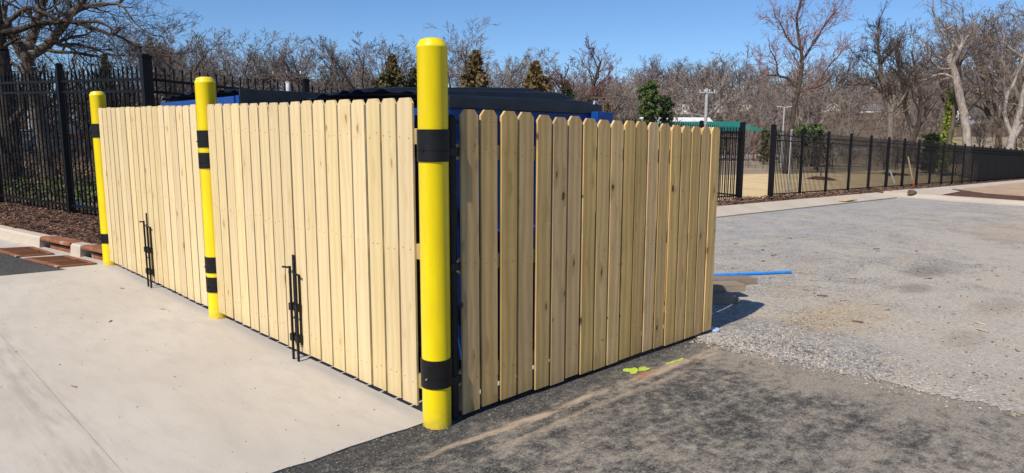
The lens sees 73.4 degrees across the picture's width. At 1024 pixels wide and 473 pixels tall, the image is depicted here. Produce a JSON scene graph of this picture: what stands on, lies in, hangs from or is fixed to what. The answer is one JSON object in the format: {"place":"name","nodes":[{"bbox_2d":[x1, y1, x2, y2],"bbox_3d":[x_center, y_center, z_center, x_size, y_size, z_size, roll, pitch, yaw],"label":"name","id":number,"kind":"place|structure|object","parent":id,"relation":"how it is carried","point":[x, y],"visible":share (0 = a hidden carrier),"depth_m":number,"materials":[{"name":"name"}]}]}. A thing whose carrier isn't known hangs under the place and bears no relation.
{"place":"outdoors","nodes":[
{"label":"outdoors","id":0,"kind":"place"},
{"bbox_2d":[0,253,63,275],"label":"asphalt patch","id":1,"kind":"object","parent":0,"point":[10,265],"visible":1,"depth_m":8.07,"materials":[{"name":"grey asphalt"}]},
{"bbox_2d":[0,192,101,244],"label":"mulch bed","id":2,"kind":"object","parent":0,"point":[6,220],"visible":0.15,"depth_m":10.40,"materials":[{"name":"brown wood"}]},
{"bbox_2d":[3,175,97,212],"bbox_3d":[-9.579,-0.959,15.517,4.189,0.578,11.920,-6,10,-38],"label":"ivy cover","id":3,"kind":"object","parent":2,"relation":"on","point":[95,191],"visible":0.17,"depth_m":15.87,"materials":[{"name":"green plant"}]},
{"bbox_2d":[0,54,154,215],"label":"iron fence","id":4,"kind":"object","parent":2,"relation":"on","point":[146,91],"visible":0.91,"depth_m":11.16,"materials":[{"name":"black metal"}]},
{"bbox_2d":[0,239,663,472],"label":"concrete pad","id":5,"kind":"object","parent":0,"point":[53,429],"visible":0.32,"depth_m":4.42,"materials":[{"name":"grey concrete"}]},
{"bbox_2d":[0,246,53,256],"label":"storm grate","id":6,"kind":"object","parent":5,"relation":"on","point":[23,251],"visible":1,"depth_m":8.94,"materials":[{"name":"brown metal"}]},
{"bbox_2d":[24,255,96,267],"bbox_3d":[-5.539,0.300,8.419,0.922,0.045,0.437,6,10,34],"label":"storm grate","id":7,"kind":"object","parent":5,"relation":"on","point":[62,261],"visible":1,"depth_m":8.41,"materials":[{"name":"brown metal"}]},
{"bbox_2d":[0,225,122,266],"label":"kerb","id":8,"kind":"structure","parent":5,"relation":"on","point":[26,237],"depth_m":9.51,"materials":[{"name":"concrete"}]},
{"bbox_2d":[40,235,84,252],"bbox_3d":[-6.024,0.241,9.224,0.827,0.446,0.200,5,10,32],"label":"storm inlet","id":9,"kind":"object","parent":5,"relation":"on","point":[62,243],"visible":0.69,"depth_m":9.17,"materials":[{"name":"metal"}]},
{"bbox_2d":[80,244,102,260],"bbox_3d":[-5.085,0.355,8.633,0.888,0.447,0.200,5,10,32],"label":"storm inlet","id":10,"kind":"object","parent":5,"relation":"on","point":[97,250],"visible":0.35,"depth_m":8.68,"materials":[{"name":"metal"}]},
{"bbox_2d":[89,91,117,265],"bbox_3d":[-4.840,-0.634,8.228,0.274,2.171,0.182,2,8,14],"label":"bollard","id":11,"kind":"object","parent":5,"relation":"on","point":[97,99],"visible":0.54,"depth_m":8.14,"materials":[{"name":"yellow metal"}]},
{"bbox_2d":[98,107,152,285],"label":"gate","id":12,"kind":"structure","parent":11,"relation":"attached to","point":[122,152],"depth_m":7.59,"materials":[{"name":"brown wood"}]},
{"bbox_2d":[194,77,228,318],"bbox_3d":[-2.636,-0.274,6.036,0.190,2.209,0.373,-4,9,-28],"label":"bollard","id":13,"kind":"object","parent":5,"relation":"on","point":[205,92],"visible":0.58,"depth_m":5.93,"materials":[{"name":"yellow metal"}]},
{"bbox_2d":[141,104,207,305],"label":"gate","id":14,"kind":"structure","parent":13,"relation":"attached to","point":[176,249],"depth_m":6.57,"materials":[{"name":"brown wood"}]},
{"bbox_2d":[207,102,299,358],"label":"gate","id":15,"kind":"structure","parent":13,"relation":"attached to","point":[250,153],"depth_m":5.39,"materials":[{"name":"brown wood"}]},
{"bbox_2d":[162,89,324,106],"bbox_3d":[-2.684,-0.561,7.760,2.100,2.097,1.644,8,11,44],"label":"dumpster","id":16,"kind":"object","parent":5,"relation":"on","point":[239,96],"visible":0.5,"depth_m":6.65,"materials":[{"name":"metal"}]},
{"bbox_2d":[415,37,451,429],"bbox_3d":[-0.448,0.051,3.927,0.182,2.291,0.274,-2,8,-15],"label":"bollard","id":17,"kind":"object","parent":5,"relation":"on","point":[432,150],"visible":0.94,"depth_m":3.80,"materials":[{"name":"yellow metal"}]},
{"bbox_2d":[290,97,421,405],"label":"gate","id":18,"kind":"structure","parent":17,"relation":"attached to","point":[339,148],"depth_m":4.36,"materials":[{"name":"brown wood"}]},
{"bbox_2d":[289,87,612,368],"bbox_3d":[-0.617,-0.210,5.746,1.704,2.092,2.314,-8,11,-43],"label":"dumpster","id":19,"kind":"object","parent":5,"relation":"on","point":[517,101],"visible":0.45,"depth_m":4.94,"materials":[{"name":"metal"}]},
{"bbox_2d":[593,127,711,305],"bbox_3d":[-0.462,-0.435,8.287,6.329,1.919,0.057,8,11,44],"label":"wooden fence","id":20,"kind":"object","parent":5,"relation":"on","point":[710,128],"visible":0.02,"depth_m":6.50,"materials":[{"name":"brown wood"}]},
{"bbox_2d":[0,88,1023,252],"bbox_3d":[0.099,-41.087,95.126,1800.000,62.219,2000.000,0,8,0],"label":"ground","id":21,"kind":"structure","parent":0,"point":[869,125],"depth_m":183.12,"materials":[{"name":"soil"}]},
{"bbox_2d":[0,100,95,200],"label":"undergrowth","id":22,"kind":"object","parent":21,"relation":"on","point":[50,160],"visible":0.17,"depth_m":17.70,"materials":[{"name":"brown plant"}]},
{"bbox_2d":[4,159,97,205],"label":"fallen leaves","id":23,"kind":"object","parent":21,"relation":"on","point":[59,179],"visible":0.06,"depth_m":22.50,"materials":[{"name":"brown plant"}]},
{"bbox_2d":[11,32,182,163],"bbox_3d":[-25.607,-7.105,37.695,17.637,6.164,37.997,-7,11,-42],"label":"thicket","id":24,"kind":"object","parent":21,"relation":"on","point":[109,102],"visible":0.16,"depth_m":31.59,"materials":[{"name":"brown plant"}]},
{"bbox_2d":[80,53,123,147],"bbox_3d":[-19.666,-6.197,33.574,2.278,5.355,2.576,6,10,36],"label":"cedar tree","id":25,"kind":"object","parent":21,"relation":"on","point":[118,104],"visible":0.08,"depth_m":33.13,"materials":[{"name":"green plant"}]},
{"bbox_2d":[1,0,203,178],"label":"oak tree","id":26,"kind":"object","parent":21,"relation":"on","point":[27,62],"visible":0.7,"depth_m":20.70,"materials":[{"name":"brown plant"}]},
{"bbox_2d":[0,0,219,188],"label":"oak tree","id":27,"kind":"object","parent":21,"relation":"on","point":[6,63],"visible":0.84,"depth_m":18.59,"materials":[{"name":"brown plant"}]},
{"bbox_2d":[10,42,235,153],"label":"woodland","id":28,"kind":"object","parent":21,"relation":"on","point":[86,85],"visible":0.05,"depth_m":51.15,"materials":[{"name":"brown plant"}]},
{"bbox_2d":[106,17,194,105],"bbox_3d":[-20.448,-8.306,39.492,5.234,7.878,6.414,-8,11,-44],"label":"bare tree","id":29,"kind":"object","parent":21,"relation":"on","point":[169,75],"visible":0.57,"depth_m":38.19,"materials":[{"name":"brown plant"}]},
{"bbox_2d":[105,35,240,100],"bbox_3d":[-27.142,-11.595,57.770,11.180,9.771,8.590,2,8,11],"label":"bare tree","id":30,"kind":"object","parent":21,"relation":"on","point":[212,62],"visible":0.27,"depth_m":55.34,"materials":[{"name":"brown plant"}]},
{"bbox_2d":[102,20,245,103],"bbox_3d":[-22.260,-9.513,45.166,10.671,8.904,7.886,5,10,31],"label":"bare tree","id":31,"kind":"object","parent":21,"relation":"on","point":[196,74],"visible":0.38,"depth_m":44.17,"materials":[{"name":"brown plant"}]},
{"bbox_2d":[170,28,288,89],"bbox_3d":[-26.161,-13.622,65.457,12.308,11.803,11.914,0,8,0],"label":"bare tree","id":32,"kind":"object","parent":21,"relation":"on","point":[245,70],"visible":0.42,"depth_m":63.38,"materials":[{"name":"brown plant"}]},
{"bbox_2d":[184,46,283,89],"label":"bare tree","id":33,"kind":"object","parent":21,"relation":"on","point":[253,83],"visible":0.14,"depth_m":67.88,"materials":[{"name":"brown plant"}]},
{"bbox_2d":[223,38,337,92],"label":"bare tree","id":34,"kind":"object","parent":21,"relation":"on","point":[269,65],"visible":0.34,"depth_m":67.98,"materials":[{"name":"brown plant"}]},
{"bbox_2d":[271,70,301,90],"bbox_3d":[-19.170,-10.567,58.874,2.600,7.303,0.732,0,8,0],"label":"utility pole","id":35,"kind":"object","parent":21,"relation":"on","point":[288,86],"visible":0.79,"depth_m":58.43,"materials":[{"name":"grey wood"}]},
{"bbox_2d":[250,55,373,92],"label":"bare tree","id":36,"kind":"object","parent":21,"relation":"on","point":[334,73],"visible":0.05,"depth_m":78.77,"materials":[{"name":"brown plant"}]},
{"bbox_2d":[256,32,373,92],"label":"bare tree","id":37,"kind":"object","parent":21,"relation":"on","point":[278,64],"visible":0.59,"depth_m":65.13,"materials":[{"name":"brown plant"}]},
{"bbox_2d":[309,40,360,92],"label":"bare tree","id":38,"kind":"object","parent":21,"relation":"on","point":[328,83],"visible":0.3,"depth_m":69.78,"materials":[{"name":"brown plant"}]},
{"bbox_2d":[271,30,416,92],"bbox_3d":[-12.811,-12.657,60.597,10.288,11.150,13.920,6,10,37],"label":"bare tree","id":39,"kind":"object","parent":21,"relation":"on","point":[363,75],"visible":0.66,"depth_m":59.22,"materials":[{"name":"brown plant"}]},
{"bbox_2d":[348,43,416,87],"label":"bare tree","id":40,"kind":"object","parent":21,"relation":"on","point":[376,65],"visible":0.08,"depth_m":72.06,"materials":[{"name":"brown plant"}]},
{"bbox_2d":[370,53,408,86],"bbox_3d":[-9.845,-10.590,55.319,6.928,8.125,6.493,-6,10,-37],"label":"cedar tree","id":41,"kind":"object","parent":21,"relation":"on","point":[392,75],"visible":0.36,"depth_m":54.31,"materials":[{"name":"green plant"}]},
{"bbox_2d":[407,67,416,86],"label":"cedar tree","id":42,"kind":"object","parent":21,"relation":"on","point":[412,78],"visible":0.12,"depth_m":56.46,"materials":[{"name":"green plant"}]},
{"bbox_2d":[403,15,529,87],"bbox_3d":[-3.967,-13.593,64.293,12.747,12.465,12.330,-8,11,-44],"label":"bare tree","id":43,"kind":"object","parent":21,"relation":"on","point":[462,59],"visible":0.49,"depth_m":63.64,"materials":[{"name":"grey plant"}]},
{"bbox_2d":[460,49,489,86],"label":"cedar tree","id":44,"kind":"object","parent":21,"relation":"on","point":[475,75],"visible":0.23,"depth_m":56.12,"materials":[{"name":"brown plant"}]},
{"bbox_2d":[448,41,560,88],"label":"bare tree","id":45,"kind":"object","parent":21,"relation":"on","point":[524,69],"visible":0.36,"depth_m":74.63,"materials":[{"name":"brown plant"}]},
{"bbox_2d":[521,60,551,91],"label":"cedar tree","id":46,"kind":"object","parent":21,"relation":"on","point":[536,79],"visible":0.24,"depth_m":52.34,"materials":[{"name":"brown plant"}]},
{"bbox_2d":[561,80,574,99],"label":"cedar tree","id":47,"kind":"object","parent":21,"relation":"on","point":[566,90],"visible":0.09,"depth_m":64.45,"materials":[{"name":"green plant"}]},
{"bbox_2d":[526,36,622,106],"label":"bare tree","id":48,"kind":"object","parent":21,"relation":"on","point":[593,90],"visible":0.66,"depth_m":66.21,"materials":[{"name":"brown plant"}]},
{"bbox_2d":[553,66,647,115],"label":"bare tree","id":49,"kind":"object","parent":21,"relation":"on","point":[610,90],"visible":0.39,"depth_m":87.23,"materials":[{"name":"brown plant"}]},
{"bbox_2d":[579,55,640,123],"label":"bare tree","id":50,"kind":"object","parent":21,"relation":"on","point":[621,117],"visible":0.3,"depth_m":102.85,"materials":[{"name":"brown plant"}]},
{"bbox_2d":[622,57,682,89],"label":"bare tree","id":51,"kind":"object","parent":21,"relation":"on","point":[651,75],"visible":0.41,"depth_m":274.70,"materials":[{"name":"brown plant"}]},
{"bbox_2d":[637,54,695,112],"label":"bare tree","id":52,"kind":"object","parent":21,"relation":"on","point":[677,75],"visible":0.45,"depth_m":291.93,"materials":[{"name":"brown plant"}]},
{"bbox_2d":[658,95,675,126],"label":"cedar tree","id":53,"kind":"object","parent":21,"relation":"on","point":[667,106],"visible":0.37,"depth_m":71.58,"materials":[{"name":"green plant"}]},
{"bbox_2d":[639,117,712,123],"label":"long building","id":54,"kind":"structure","parent":21,"relation":"on","point":[693,119],"depth_m":93.73,"materials":[{"name":"white"}]},
{"bbox_2d":[671,57,727,105],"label":"bare tree","id":55,"kind":"object","parent":21,"relation":"on","point":[706,77],"visible":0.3,"depth_m":334.18,"materials":[{"name":"brown plant"}]},
{"bbox_2d":[658,121,762,161],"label":"picnic shelter","id":56,"kind":"object","parent":21,"relation":"on","point":[731,124],"visible":0.29,"depth_m":81.06,"materials":[{"name":"green metal"}]},
{"bbox_2d":[691,59,730,101],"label":"bare tree","id":57,"kind":"object","parent":21,"relation":"on","point":[712,71],"visible":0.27,"depth_m":339.69,"materials":[{"name":"brown plant"}]},
{"bbox_2d":[719,52,769,98],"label":"bare tree","id":58,"kind":"object","parent":21,"relation":"on","point":[739,76],"visible":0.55,"depth_m":340.23,"materials":[{"name":"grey plant"}]},
{"bbox_2d":[756,129,769,163],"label":"evergreen shrub","id":59,"kind":"object","parent":21,"relation":"on","point":[764,134],"visible":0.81,"depth_m":73.11,"materials":[{"name":"green plant"}]},
{"bbox_2d":[750,65,815,114],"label":"bare tree","id":60,"kind":"object","parent":21,"relation":"on","point":[762,75],"visible":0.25,"depth_m":290.66,"materials":[{"name":"brown plant"}]},
{"bbox_2d":[660,115,922,169],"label":"thicket","id":61,"kind":"object","parent":21,"relation":"on","point":[748,136],"visible":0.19,"depth_m":71.54,"materials":[{"name":"brown plant"}]},
{"bbox_2d":[560,40,1023,159],"bbox_3d":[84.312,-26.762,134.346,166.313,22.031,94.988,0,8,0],"label":"woodland","id":62,"kind":"object","parent":21,"relation":"on","point":[731,96],"visible":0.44,"depth_m":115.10,"materials":[{"name":"brown plant"}]},
{"bbox_2d":[617,93,995,125],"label":"thicket","id":63,"kind":"object","parent":21,"relation":"on","point":[801,107],"visible":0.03,"depth_m":227.81,"materials":[{"name":"brown plant"}]},
{"bbox_2d":[722,144,915,170],"bbox_3d":[30.831,-9.539,76.669,23.361,3.606,92.341,8,11,44],"label":"dry brush","id":64,"kind":"object","parent":21,"relation":"on","point":[783,159],"visible":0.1,"depth_m":63.27,"materials":[{"name":"brown plant"}]},
{"bbox_2d":[636,103,1023,162],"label":"thicket","id":65,"kind":"object","parent":21,"relation":"on","point":[935,128],"visible":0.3,"depth_m":126.06,"materials":[{"name":"brown plant"}]},
{"bbox_2d":[806,51,868,95],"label":"bare tree","id":66,"kind":"object","parent":21,"relation":"on","point":[842,69],"visible":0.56,"depth_m":323.23,"materials":[{"name":"brown plant"}]},
{"bbox_2d":[717,178,1023,205],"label":"mulch strip","id":67,"kind":"object","parent":21,"relation":"on","point":[779,199],"visible":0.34,"depth_m":36.84,"materials":[{"name":"brown wood"}]},
{"bbox_2d":[153,66,745,200],"bbox_3d":[1.096,-1.794,15.936,17.375,3.004,0.145,-8,11,-43],"label":"iron fence","id":68,"kind":"object","parent":67,"relation":"on","point":[740,138],"visible":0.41,"depth_m":20.93,"materials":[{"name":"black metal"}]},
{"bbox_2d":[718,127,739,197],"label":"iron gate","id":69,"kind":"structure","parent":68,"relation":"attached to","point":[724,193],"depth_m":22.49,"materials":[{"name":"black metal"}]},
{"bbox_2d":[717,184,954,205],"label":"mulch chips","id":70,"kind":"object","parent":67,"relation":"on","point":[724,201],"visible":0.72,"depth_m":24.51,"materials":[{"name":"brown wood"}]},
{"bbox_2d":[767,124,1023,198],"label":"iron fence","id":71,"kind":"object","parent":67,"relation":"on","point":[990,163],"visible":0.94,"depth_m":31.62,"materials":[{"name":"black metal"}]},
{"bbox_2d":[756,136,1020,171],"bbox_3d":[45.740,-7.487,63.698,49.302,3.978,14.106,0,8,0],"label":"thicket","id":72,"kind":"object","parent":21,"relation":"on","point":[764,155],"visible":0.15,"depth_m":64.33,"materials":[{"name":"brown plant"}]},
{"bbox_2d":[917,13,993,139],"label":"bare tree","id":73,"kind":"object","parent":21,"relation":"on","point":[949,83],"visible":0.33,"depth_m":85.51,"materials":[{"name":"brown plant"}]},
{"bbox_2d":[898,180,1023,190],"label":"kerb","id":74,"kind":"structure","parent":21,"relation":"on","point":[979,185],"depth_m":38.30,"materials":[{"name":"concrete"}]},
{"bbox_2d":[906,0,1023,105],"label":"bare tree","id":75,"kind":"object","parent":21,"relation":"on","point":[1000,15],"visible":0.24,"depth_m":215.99,"materials":[{"name":"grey plant"}]},
{"bbox_2d":[929,6,1023,148],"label":"bare tree","id":76,"kind":"object","parent":21,"relation":"on","point":[986,110],"visible":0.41,"depth_m":90.90,"materials":[{"name":"brown plant"}]},
{"bbox_2d":[942,7,1023,117],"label":"bare tree","id":77,"kind":"object","parent":21,"relation":"on","point":[994,48],"visible":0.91,"depth_m":77.54,"materials":[{"name":"brown plant"}]},
{"bbox_2d":[1,0,1023,113],"label":"sky","id":78,"kind":"structure","parent":0,"point":[672,29],"materials":[{"name":"blue"}]},
{"bbox_2d":[275,336,1023,472],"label":"asphalt","id":79,"kind":"structure","parent":0,"point":[639,433],"depth_m":4.10,"materials":[{"name":"grey asphalt"}]},
{"bbox_2d":[448,109,719,419],"bbox_3d":[0.687,0.120,5.057,0.128,1.995,3.040,8,11,44],"label":"wooden fence","id":80,"kind":"object","parent":79,"relation":"on","point":[622,281],"visible":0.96,"depth_m":4.68,"materials":[{"name":"brown wood"}]},
{"bbox_2d":[336,349,1013,472],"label":"grit","id":81,"kind":"object","parent":79,"relation":"on","point":[730,415],"visible":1,"depth_m":4.20,"materials":[{"name":"grey gravel"}]},
{"bbox_2d":[694,198,1023,415],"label":"gravel lot","id":82,"kind":"structure","parent":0,"point":[947,240],"depth_m":9.11,"materials":[{"name":"grey gravel"}]},
{"bbox_2d":[712,291,737,303],"bbox_3d":[1.740,0.690,7.801,1.602,0.085,0.300,1,8,-7],"label":"board","id":83,"kind":"object","parent":82,"relation":"on","point":[722,297],"visible":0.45,"depth_m":7.74,"materials":[{"name":"grey wood"}]},
{"bbox_2d":[713,281,745,291],"bbox_3d":[1.853,0.594,8.031,1.773,0.080,0.235,0,8,-10],"label":"board","id":84,"kind":"object","parent":83,"relation":"on","point":[732,286],"visible":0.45,"depth_m":8.05,"materials":[{"name":"beige wood"}]},
{"bbox_2d":[713,275,756,283],"bbox_3d":[2.164,0.569,8.761,2.078,0.075,0.235,0,8,-17],"label":"board","id":85,"kind":"object","parent":82,"relation":"on","point":[744,279],"visible":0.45,"depth_m":8.91,"materials":[{"name":"brown wood"}]},
{"bbox_2d":[713,271,791,275],"bbox_3d":[2.261,0.535,9.178,3.693,0.163,0.041,-3,9,-20],"label":"pipe","id":86,"kind":"object","parent":82,"relation":"on","point":[757,273],"visible":0.34,"depth_m":9.58,"materials":[{"name":"blue plastic"}]},
{"bbox_2d":[716,192,896,217],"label":"kerb","id":87,"kind":"structure","parent":82,"relation":"on","point":[743,209],"depth_m":20.63,"materials":[{"name":"concrete"}]},
{"bbox_2d":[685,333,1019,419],"bbox_3d":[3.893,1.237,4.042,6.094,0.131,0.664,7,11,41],"label":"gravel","id":88,"kind":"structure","parent":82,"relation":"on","point":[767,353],"depth_m":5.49,"materials":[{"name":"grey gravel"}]},
{"bbox_2d":[739,285,975,343],"bbox_3d":[3.420,0.853,7.315,5.228,0.146,2.568,-7,11,-42],"label":"straw","id":89,"kind":"object","parent":82,"relation":"on","point":[833,312],"visible":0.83,"depth_m":7.44,"materials":[{"name":"beige plant"}]},
{"bbox_2d":[732,237,1023,351],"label":"twigs","id":90,"kind":"object","parent":82,"relation":"on","point":[880,303],"visible":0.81,"depth_m":8.69,"materials":[{"name":"brown wood"}]},
{"bbox_2d":[883,191,1023,205],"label":"kerb","id":91,"kind":"structure","parent":82,"relation":"on","point":[961,199],"depth_m":25.94,"materials":[{"name":"concrete"}]},
{"bbox_2d":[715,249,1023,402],"bbox_3d":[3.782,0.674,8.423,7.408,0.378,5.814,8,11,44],"label":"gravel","id":92,"kind":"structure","parent":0,"point":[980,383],"depth_m":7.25,"materials":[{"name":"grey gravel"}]},
{"bbox_2d":[717,146,1023,200],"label":"straw field","id":93,"kind":"structure","parent":0,"point":[755,185],"depth_m":36.57,"materials":[{"name":"beige plant"}]},
{"bbox_2d":[740,0,888,173],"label":"bare tree","id":94,"kind":"object","parent":93,"relation":"on","point":[801,63],"visible":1,"depth_m":48.47,"materials":[{"name":"brown plant"}]},
{"bbox_2d":[835,0,950,159],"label":"bare tree","id":95,"kind":"object","parent":93,"relation":"on","point":[883,90],"visible":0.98,"depth_m":51.30,"materials":[{"name":"brown plant"}]},
{"bbox_2d":[914,133,942,172],"bbox_3d":[37.494,-7.377,61.528,2.355,3.872,2.444,0,8,0],"label":"evergreen shrub","id":96,"kind":"object","parent":93,"relation":"on","point":[934,137],"visible":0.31,"depth_m":61.23,"materials":[{"name":"green plant"}]},
{"bbox_2d":[909,0,988,173],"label":"bare tree","id":97,"kind":"object","parent":93,"relation":"on","point":[950,59],"visible":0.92,"depth_m":54.71,"materials":[{"name":"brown plant"}]},
{"bbox_2d":[937,80,966,173],"bbox_3d":[36.183,-8.975,56.847,1.937,7.754,2.611,5,9,28],"label":"ivy trunk","id":98,"kind":"object","parent":93,"relation":"on","point":[950,118],"visible":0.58,"depth_m":56.92,"materials":[{"name":"green plant"}]},
{"bbox_2d":[718,137,1023,174],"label":"scrub ground","id":99,"kind":"structure","parent":0,"point":[988,144],"depth_m":76.23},
{"bbox_2d":[636,80,664,125],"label":"pine tree","id":100,"kind":"object","parent":99,"relation":"on","point":[650,93],"visible":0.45,"depth_m":70.35,"materials":[{"name":"green plant"}]},
{"bbox_2d":[683,88,714,126],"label":"utility pole","id":101,"kind":"object","parent":99,"relation":"on","point":[706,107],"visible":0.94,"depth_m":76.56,"materials":[{"name":"white metal"}]},
{"bbox_2d":[792,122,833,165],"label":"evergreen shrub","id":102,"kind":"object","parent":99,"relation":"on","point":[812,129],"visible":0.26,"depth_m":70.51,"materials":[{"name":"green plant"}]},
{"bbox_2d":[864,17,990,163],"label":"bare tree","id":103,"kind":"object","parent":99,"relation":"on","point":[920,120],"visible":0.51,"depth_m":80.48,"materials":[{"name":"brown plant"}]},
{"bbox_2d":[986,18,1023,148],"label":"bare tree","id":104,"kind":"object","parent":99,"relation":"on","point":[1015,130],"visible":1,"depth_m":64.86,"materials":[{"name":"brown plant"}]},
{"bbox_2d":[884,189,958,194],"bbox_3d":[18.279,-1.991,29.908,2.100,0.189,6.640,8,11,44],"label":"concrete corner","id":105,"kind":"object","parent":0,"point":[934,191],"visible":0.75,"depth_m":29.36,"materials":[{"name":"beige concrete"}]},
{"bbox_2d":[959,182,1023,195],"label":"clay island","id":106,"kind":"structure","parent":0,"point":[1016,189],"depth_m":34.18,"materials":[{"name":"beige soil"}]},
{"bbox_2d":[943,189,1023,200],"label":"mulch island","id":107,"kind":"structure","parent":106,"relation":"on","point":[963,193],"depth_m":28.16,"materials":[{"name":"brown wood"}]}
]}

